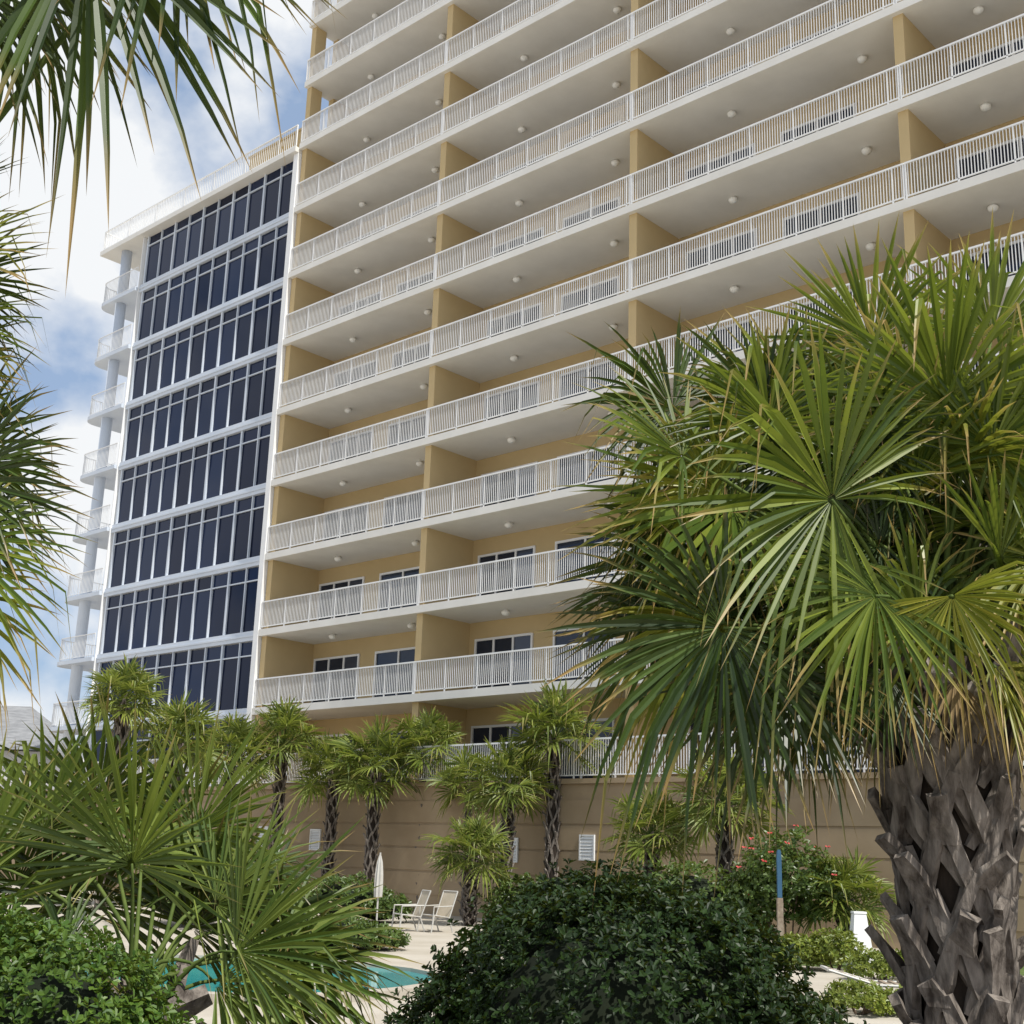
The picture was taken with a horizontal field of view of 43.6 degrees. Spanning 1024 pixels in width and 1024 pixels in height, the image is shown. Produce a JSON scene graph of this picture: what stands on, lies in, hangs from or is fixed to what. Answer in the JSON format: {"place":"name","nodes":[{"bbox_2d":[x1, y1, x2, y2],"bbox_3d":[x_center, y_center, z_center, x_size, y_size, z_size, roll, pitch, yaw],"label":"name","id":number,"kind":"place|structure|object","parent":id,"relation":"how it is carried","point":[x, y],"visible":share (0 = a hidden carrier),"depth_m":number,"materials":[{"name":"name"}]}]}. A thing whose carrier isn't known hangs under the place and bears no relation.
{"place":"outdoors","nodes":[
{"label":"outdoors","id":0,"kind":"place"},
{"bbox_2d":[0,706,82,789],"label":"neighbour house","id":1,"kind":"structure","parent":0,"point":[19,718],"depth_m":76.48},
{"bbox_2d":[0,0,336,738],"label":"sky","id":2,"kind":"structure","parent":0,"point":[74,322],"materials":[{"name":"blue"}]},
{"bbox_2d":[85,959,430,991],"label":"pool water","id":3,"kind":"structure","parent":0,"point":[194,975],"depth_m":17.34,"materials":[{"name":"teal liquid"}]},
{"bbox_2d":[1,884,1023,1023],"bbox_3d":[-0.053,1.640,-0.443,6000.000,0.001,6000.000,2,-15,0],"label":"ground","id":4,"kind":"structure","parent":0,"point":[418,947],"depth_m":22.63,"materials":[{"name":"concrete"}]},
{"bbox_2d":[76,654,169,909],"bbox_3d":[-10.956,7.492,35.246,2.698,7.235,2.911,2,-15,0],"label":"fan palm","id":5,"kind":"object","parent":4,"relation":"on","point":[126,677],"visible":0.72,"depth_m":35.47,"materials":[{"name":"green plant"}]},
{"bbox_2d":[128,687,231,846],"bbox_3d":[-9.775,8.322,37.013,3.508,6.498,3.258,10,-17,-27],"label":"fan palm","id":6,"kind":"object","parent":4,"relation":"on","point":[177,712],"visible":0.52,"depth_m":37.24,"materials":[{"name":"green plant"}]},
{"bbox_2d":[114,830,310,924],"bbox_3d":[-6.693,8.116,28.690,4.294,2.297,3.616,-2,-15,12],"label":"hedge clump","id":7,"kind":"object","parent":4,"relation":"on","point":[213,900],"visible":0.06,"depth_m":27.93,"materials":[{"name":"green plant"}]},
{"bbox_2d":[182,709,281,825],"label":"fan palm","id":8,"kind":"object","parent":4,"relation":"on","point":[236,733],"visible":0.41,"depth_m":41.06,"materials":[{"name":"green plant"}]},
{"bbox_2d":[119,953,443,1003],"bbox_3d":[-3.727,6.228,17.186,5.873,0.100,5.570,2,-15,0],"label":"pool coping","id":9,"kind":"object","parent":4,"relation":"on","point":[410,988],"visible":0.16,"depth_m":15.77,"materials":[{"name":"beige concrete"}]},
{"bbox_2d":[234,694,329,850],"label":"fan palm","id":10,"kind":"object","parent":4,"relation":"on","point":[282,720],"visible":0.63,"depth_m":42.01,"materials":[{"name":"green plant"}]},
{"bbox_2d":[284,728,375,880],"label":"fan palm","id":11,"kind":"object","parent":4,"relation":"on","point":[312,759],"visible":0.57,"depth_m":40.77,"materials":[{"name":"green plant"}]},
{"bbox_2d":[300,871,413,921],"bbox_3d":[-4.072,9.775,32.553,3.053,1.275,2.587,-1,-15,12],"label":"hedge clump","id":12,"kind":"object","parent":4,"relation":"on","point":[387,901],"visible":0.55,"depth_m":32.02,"materials":[{"name":"green plant"}]},
{"bbox_2d":[303,912,411,951],"bbox_3d":[-3.008,7.637,23.314,2.358,0.656,2.063,2,-15,0],"label":"hedge clump","id":13,"kind":"object","parent":4,"relation":"on","point":[395,934],"visible":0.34,"depth_m":23.06,"materials":[{"name":"green plant"}]},
{"bbox_2d":[316,713,427,885],"bbox_3d":[-4.156,9.191,39.282,3.459,6.314,3.762,-2,-16,16],"label":"fan palm","id":14,"kind":"object","parent":4,"relation":"on","point":[372,787],"visible":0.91,"depth_m":39.25,"materials":[{"name":"green plant"}]},
{"bbox_2d":[374,853,382,920],"bbox_3d":[-3.011,8.554,28.817,0.422,1.716,0.422,2,-15,0],"label":"folded parasol","id":15,"kind":"object","parent":4,"relation":"on","point":[378,891],"visible":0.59,"depth_m":28.82,"materials":[{"name":"fabric"}]},
{"bbox_2d":[391,890,430,931],"bbox_3d":[-2.323,9.156,29.414,0.768,0.919,0.536,9,-17,-24],"label":"deck chair","id":16,"kind":"object","parent":4,"relation":"on","point":[423,898],"visible":0.95,"depth_m":29.46,"materials":[{"name":"white metal"}]},
{"bbox_2d":[381,704,467,902],"bbox_3d":[-2.718,9.181,39.378,2.901,6.566,3.162,2,-15,0],"label":"fan palm","id":17,"kind":"object","parent":4,"relation":"on","point":[428,729],"visible":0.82,"depth_m":39.63,"materials":[{"name":"green plant"}]},
{"bbox_2d":[417,890,457,932],"bbox_3d":[-1.710,9.187,29.456,0.768,0.919,0.536,15,-20,-40],"label":"deck chair","id":18,"kind":"object","parent":4,"relation":"on","point":[445,906],"visible":0.99,"depth_m":29.60,"materials":[{"name":"beige fabric"}]},
{"bbox_2d":[421,742,502,916],"bbox_3d":[-1.228,9.420,37.786,2.833,5.219,2.632,-11,-20,39],"label":"fan palm","id":19,"kind":"object","parent":4,"relation":"on","point":[450,773],"visible":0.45,"depth_m":37.83,"materials":[{"name":"green plant"}]},
{"bbox_2d":[418,806,519,925],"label":"fan palm","id":20,"kind":"object","parent":4,"relation":"on","point":[472,834],"visible":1,"depth_m":32.54,"materials":[{"name":"green plant"}]},
{"bbox_2d":[454,733,563,911],"bbox_3d":[-0.196,8.659,35.092,2.870,5.361,3.121,-6,-17,26],"label":"fan palm","id":21,"kind":"object","parent":4,"relation":"on","point":[509,790],"visible":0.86,"depth_m":34.91,"materials":[{"name":"green plant"}]},
{"bbox_2d":[0,727,1023,949],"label":"podium wall","id":22,"kind":"structure","parent":4,"relation":"on","point":[403,817],"depth_m":35.75,"materials":[{"name":"brown paint"}]},
{"bbox_2d":[476,871,559,919],"bbox_3d":[0.795,9.865,32.523,3.505,1.390,2.832,2,-15,0],"label":"hedge clump","id":23,"kind":"object","parent":4,"relation":"on","point":[497,889],"visible":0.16,"depth_m":32.33,"materials":[{"name":"green plant"}]},
{"bbox_2d":[49,0,1023,787],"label":"condominium building","id":24,"kind":"structure","parent":4,"relation":"on","point":[353,362],"depth_m":45.92,"materials":[{"name":"beige paint"}]},
{"bbox_2d":[307,733,354,783],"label":"window","id":25,"kind":"structure","parent":24,"relation":"in","point":[336,735],"depth_m":48.86,"materials":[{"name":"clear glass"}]},
{"bbox_2d":[311,654,359,702],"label":"window","id":26,"kind":"structure","parent":24,"relation":"in","point":[353,660],"depth_m":49.38,"materials":[{"name":"grey glass"}]},
{"bbox_2d":[317,576,364,620],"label":"window","id":27,"kind":"structure","parent":24,"relation":"in","point":[360,580],"depth_m":50.16,"materials":[{"name":"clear glass"}]},
{"bbox_2d":[322,502,368,540],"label":"window","id":28,"kind":"structure","parent":24,"relation":"in","point":[365,502],"depth_m":50.96,"materials":[{"name":"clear glass"}]},
{"bbox_2d":[328,429,373,463],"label":"window","id":29,"kind":"structure","parent":24,"relation":"in","point":[373,429],"depth_m":51.81,"materials":[{"name":"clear glass"}]},
{"bbox_2d":[333,360,377,389],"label":"window","id":30,"kind":"structure","parent":24,"relation":"in","point":[374,360],"depth_m":52.58,"materials":[{"name":"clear glass"}]},
{"bbox_2d":[338,292,379,317],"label":"window","id":31,"kind":"structure","parent":24,"relation":"in","point":[377,292],"depth_m":53.46,"materials":[{"name":"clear glass"}]},
{"bbox_2d":[344,225,384,247],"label":"window","id":32,"kind":"structure","parent":24,"relation":"in","point":[384,225],"depth_m":54.18,"materials":[{"name":"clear glass"}]},
{"bbox_2d":[375,731,410,781],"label":"window","id":33,"kind":"structure","parent":24,"relation":"in","point":[398,734],"depth_m":46.26,"materials":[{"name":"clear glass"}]},
{"bbox_2d":[372,647,414,696],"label":"window","id":34,"kind":"structure","parent":24,"relation":"in","point":[401,655],"depth_m":47.18,"materials":[{"name":"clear glass"}]},
{"bbox_2d":[377,566,418,610],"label":"window","id":35,"kind":"structure","parent":24,"relation":"in","point":[415,570],"depth_m":47.99,"materials":[{"name":"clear glass"}]},
{"bbox_2d":[382,489,422,527],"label":"window","id":36,"kind":"structure","parent":24,"relation":"in","point":[419,489],"depth_m":48.77,"materials":[{"name":"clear glass"}]},
{"bbox_2d":[387,414,424,447],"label":"window","id":37,"kind":"structure","parent":24,"relation":"in","point":[423,414],"depth_m":49.60,"materials":[{"name":"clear glass"}]},
{"bbox_2d":[392,341,428,369],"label":"window","id":38,"kind":"structure","parent":24,"relation":"in","point":[427,341],"depth_m":50.41,"materials":[{"name":"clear glass"}]},
{"bbox_2d":[397,270,432,294],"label":"window","id":39,"kind":"structure","parent":24,"relation":"in","point":[432,270],"depth_m":51.20,"materials":[{"name":"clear glass"}]},
{"bbox_2d":[400,203,436,222],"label":"window","id":40,"kind":"structure","parent":24,"relation":"in","point":[434,203],"depth_m":52.06,"materials":[{"name":"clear glass"}]},
{"bbox_2d":[470,723,530,780],"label":"window","id":41,"kind":"structure","parent":24,"relation":"in","point":[492,733],"depth_m":43.17,"materials":[{"name":"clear glass"}]},
{"bbox_2d":[473,632,533,688],"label":"window","id":42,"kind":"structure","parent":24,"relation":"in","point":[525,640],"depth_m":43.57,"materials":[{"name":"grey glass"}]},
{"bbox_2d":[476,545,535,595],"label":"window","id":43,"kind":"structure","parent":24,"relation":"in","point":[528,550],"depth_m":44.38,"materials":[{"name":"grey glass"}]},
{"bbox_2d":[480,461,537,506],"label":"window","id":44,"kind":"structure","parent":24,"relation":"in","point":[534,468],"depth_m":45.16,"materials":[{"name":"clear glass"}]},
{"bbox_2d":[483,381,539,421],"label":"window","id":45,"kind":"structure","parent":24,"relation":"in","point":[536,381],"depth_m":46.00,"materials":[{"name":"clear glass"}]},
{"bbox_2d":[486,302,542,338],"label":"window","id":46,"kind":"structure","parent":24,"relation":"in","point":[540,302],"depth_m":46.82,"materials":[{"name":"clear glass"}]},
{"bbox_2d":[489,227,544,258],"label":"window","id":47,"kind":"structure","parent":24,"relation":"in","point":[542,227],"depth_m":47.61,"materials":[{"name":"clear glass"}]},
{"bbox_2d":[493,154,546,181],"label":"window","id":48,"kind":"structure","parent":24,"relation":"in","point":[542,154],"depth_m":48.45,"materials":[{"name":"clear glass"}]},
{"bbox_2d":[551,718,614,778],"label":"window","id":49,"kind":"structure","parent":24,"relation":"in","point":[600,721],"depth_m":40.19,"materials":[{"name":"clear glass"}]},
{"bbox_2d":[552,628,615,681],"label":"window","id":50,"kind":"structure","parent":24,"relation":"in","point":[560,640],"depth_m":41.61,"materials":[{"name":"clear glass"}]},
{"bbox_2d":[554,532,616,583],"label":"window","id":51,"kind":"structure","parent":24,"relation":"in","point":[572,542],"depth_m":42.33,"materials":[{"name":"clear glass"}]},
{"bbox_2d":[556,443,616,490],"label":"window","id":52,"kind":"structure","parent":24,"relation":"in","point":[571,459],"depth_m":42.98,"materials":[{"name":"grey glass"}]},
{"bbox_2d":[558,360,617,400],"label":"window","id":53,"kind":"structure","parent":24,"relation":"in","point":[598,366],"depth_m":43.77,"materials":[{"name":"grey glass"}]},
{"bbox_2d":[560,275,618,313],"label":"window","id":54,"kind":"structure","parent":24,"relation":"in","point":[614,284],"depth_m":44.44,"materials":[{"name":"grey glass"}]},
{"bbox_2d":[562,196,620,230],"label":"window","id":55,"kind":"structure","parent":24,"relation":"in","point":[587,211],"depth_m":45.29,"materials":[{"name":"grey glass"}]},
{"bbox_2d":[565,120,620,149],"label":"window","id":56,"kind":"structure","parent":24,"relation":"in","point":[619,120],"depth_m":46.04,"materials":[{"name":"grey glass"}]},
{"bbox_2d":[685,61,753,96],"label":"window","id":57,"kind":"structure","parent":24,"relation":"in","point":[717,78],"depth_m":42.55,"materials":[{"name":"grey glass"}]},
{"bbox_2d":[685,143,755,182],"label":"window","id":58,"kind":"structure","parent":24,"relation":"in","point":[753,143],"depth_m":41.77,"materials":[{"name":"grey glass"}]},
{"bbox_2d":[686,228,757,271],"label":"window","id":59,"kind":"structure","parent":24,"relation":"in","point":[754,228],"depth_m":40.92,"materials":[{"name":"grey glass"}]},
{"bbox_2d":[686,316,759,364],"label":"window","id":60,"kind":"structure","parent":24,"relation":"in","point":[757,316],"depth_m":40.03,"materials":[{"name":"grey glass"}]},
{"bbox_2d":[688,723,766,775],"bbox_3d":[6.187,6.785,36.866,2.700,2.100,0.060,-12,-20,41],"label":"window","id":61,"kind":"structure","parent":24,"relation":"in","point":[692,725],"depth_m":37.32,"materials":[{"name":"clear glass"}]},
{"bbox_2d":[779,17,852,54],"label":"window","id":62,"kind":"structure","parent":24,"relation":"in","point":[850,17],"depth_m":40.19,"materials":[{"name":"grey glass"}]},
{"bbox_2d":[780,103,856,145],"bbox_3d":[9.382,-11.136,39.195,2.600,2.100,0.060,-12,-20,41],"label":"window","id":63,"kind":"structure","parent":24,"relation":"in","point":[854,103],"depth_m":39.39,"materials":[{"name":"grey glass"}]},
{"bbox_2d":[782,192,860,239],"bbox_3d":[9.288,-8.241,38.413,2.600,2.100,0.060,-12,-20,41],"label":"window","id":64,"kind":"structure","parent":24,"relation":"in","point":[858,192],"depth_m":38.57,"materials":[{"name":"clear glass"}]},
{"bbox_2d":[785,289,861,334],"bbox_3d":[9.194,-5.346,37.632,2.600,2.100,0.060,-12,-20,41],"label":"window","id":65,"kind":"structure","parent":24,"relation":"in","point":[850,289],"depth_m":38.13,"materials":[{"name":"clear glass"}]},
{"bbox_2d":[796,721,876,773],"bbox_3d":[8.818,6.234,34.506,2.600,2.100,0.060,-12,-20,41],"label":"window","id":66,"kind":"structure","parent":24,"relation":"in","point":[857,770],"depth_m":34.33,"materials":[{"name":"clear glass"}]},
{"bbox_2d":[949,36,1023,79],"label":"window","id":67,"kind":"structure","parent":24,"relation":"in","point":[1021,40],"depth_m":35.94,"materials":[{"name":"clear glass"}]},
{"bbox_2d":[956,135,1023,181],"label":"window","id":68,"kind":"structure","parent":24,"relation":"in","point":[1022,137],"depth_m":35.18,"materials":[{"name":"clear glass"}]},
{"bbox_2d":[962,238,1023,281],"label":"window","id":69,"kind":"structure","parent":24,"relation":"in","point":[1013,245],"depth_m":34.19,"materials":[{"name":"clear glass"}]},
{"bbox_2d":[969,348,1019,381],"bbox_3d":[13.224,-3.303,33.199,2.700,2.100,0.060,-12,-20,41],"label":"window","id":70,"kind":"structure","parent":24,"relation":"in","point":[1016,348],"depth_m":34.18,"materials":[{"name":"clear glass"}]},
{"bbox_2d":[491,674,621,878],"bbox_3d":[1.231,8.051,35.679,3.841,7.056,3.533,2,-15,0],"label":"fan palm","id":71,"kind":"object","parent":4,"relation":"on","point":[555,708],"visible":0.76,"depth_m":35.64,"materials":[{"name":"green plant"}]},
{"bbox_2d":[587,869,643,913],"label":"hedge clump","id":72,"kind":"object","parent":4,"relation":"on","point":[615,881],"depth_m":28.41,"materials":[{"name":"green plant"}]},
{"bbox_2d":[596,781,702,891],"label":"fan palm","id":73,"kind":"object","parent":4,"relation":"on","point":[652,847],"visible":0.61,"depth_m":28.88,"materials":[{"name":"green plant"}]},
{"bbox_2d":[625,857,776,946],"bbox_3d":[3.795,7.923,25.826,3.171,1.835,2.704,2,-15,0],"label":"hedge clump","id":74,"kind":"object","parent":4,"relation":"on","point":[704,885],"visible":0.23,"depth_m":25.52,"materials":[{"name":"green plant"}]},
{"bbox_2d":[655,743,794,886],"bbox_3d":[4.675,7.287,28.269,3.065,4.673,2.818,11,-18,-32],"label":"fan palm","id":75,"kind":"object","parent":4,"relation":"on","point":[727,857],"visible":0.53,"depth_m":28.02,"materials":[{"name":"green plant"}]},
{"bbox_2d":[776,850,783,941],"bbox_3d":[4.811,7.093,22.988,0.100,1.990,0.100,2,-15,0],"label":"blue post","id":76,"kind":"object","parent":4,"relation":"on","point":[780,918],"visible":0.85,"depth_m":23.01,"materials":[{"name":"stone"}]},
{"bbox_2d":[772,926,872,970],"bbox_3d":[5.289,7.505,22.045,1.833,0.768,1.172,-3,-16,17],"label":"lime shrub","id":77,"kind":"object","parent":4,"relation":"on","point":[815,949],"visible":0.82,"depth_m":21.76,"materials":[{"name":"green plant"}]},
{"bbox_2d":[820,965,899,990],"bbox_3d":[4.942,6.060,16.242,1.936,0.477,0.640,1,-15,5],"label":"pool lounger","id":78,"kind":"object","parent":4,"relation":"on","point":[854,977],"visible":0.38,"depth_m":16.07,"materials":[{"name":"plastic"}]},
{"bbox_2d":[820,978,902,1017],"bbox_3d":[4.419,5.911,15.636,1.473,0.453,1.061,8,-16,-21],"label":"lime shrub","id":79,"kind":"object","parent":4,"relation":"on","point":[875,997],"visible":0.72,"depth_m":15.36,"materials":[{"name":"green plant"}]},
{"bbox_2d":[843,948,903,979],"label":"lime shrub","id":80,"kind":"object","parent":4,"relation":"on","point":[877,965],"visible":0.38,"depth_m":20.14,"materials":[{"name":"green plant"}]},
{"label":"planting bed","id":81,"kind":"structure","parent":4,"relation":"on","visible":0},
{"bbox_2d":[0,892,204,1023],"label":"round bush","id":82,"kind":"object","parent":81,"relation":"on","point":[48,987],"visible":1,"depth_m":3.57,"materials":[{"name":"green plant"}]},
{"bbox_2d":[0,0,345,739],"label":"cabbage palm","id":83,"kind":"object","parent":81,"relation":"on","point":[24,22],"visible":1,"depth_m":4.48,"materials":[{"name":"green plant"}]},
{"bbox_2d":[0,682,424,1023],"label":"young fan palm","id":84,"kind":"object","parent":81,"relation":"on","point":[291,957],"visible":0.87,"depth_m":4.81,"materials":[{"name":"green plant"}]},
{"bbox_2d":[381,857,866,1023],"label":"round bush","id":85,"kind":"object","parent":81,"relation":"on","point":[568,960],"visible":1,"depth_m":4.18,"materials":[{"name":"green plant"}]},
{"bbox_2d":[533,206,1023,1023],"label":"cabbage palm","id":86,"kind":"object","parent":81,"relation":"on","point":[831,486],"visible":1,"depth_m":4.90,"materials":[{"name":"green plant"}]},
{"bbox_2d":[846,911,871,967],"bbox_3d":[6.215,7.642,22.875,0.424,0.960,0.424,2,-15,0],"label":"white bin","id":87,"kind":"object","parent":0,"point":[858,923],"visible":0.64,"depth_m":22.81,"materials":[{"name":"paint"}]},
{"bbox_2d":[757,951,1023,975],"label":"lawn","id":88,"kind":"structure","parent":0,"point":[1021,970],"depth_m":23.09,"materials":[{"name":"green plant"}]},
{"bbox_2d":[719,824,858,935],"bbox_3d":[5.377,7.390,25.012,2.784,2.528,2.116,2,-15,0],"label":"flowering shrub","id":89,"kind":"object","parent":88,"relation":"on","point":[757,883],"visible":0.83,"depth_m":24.75,"materials":[{"name":"green plant"}]},
{"bbox_2d":[785,844,896,953],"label":"fan palm","id":90,"kind":"object","parent":88,"relation":"on","point":[850,874],"visible":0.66,"depth_m":24.67,"materials":[{"name":"green plant"}]}
]}

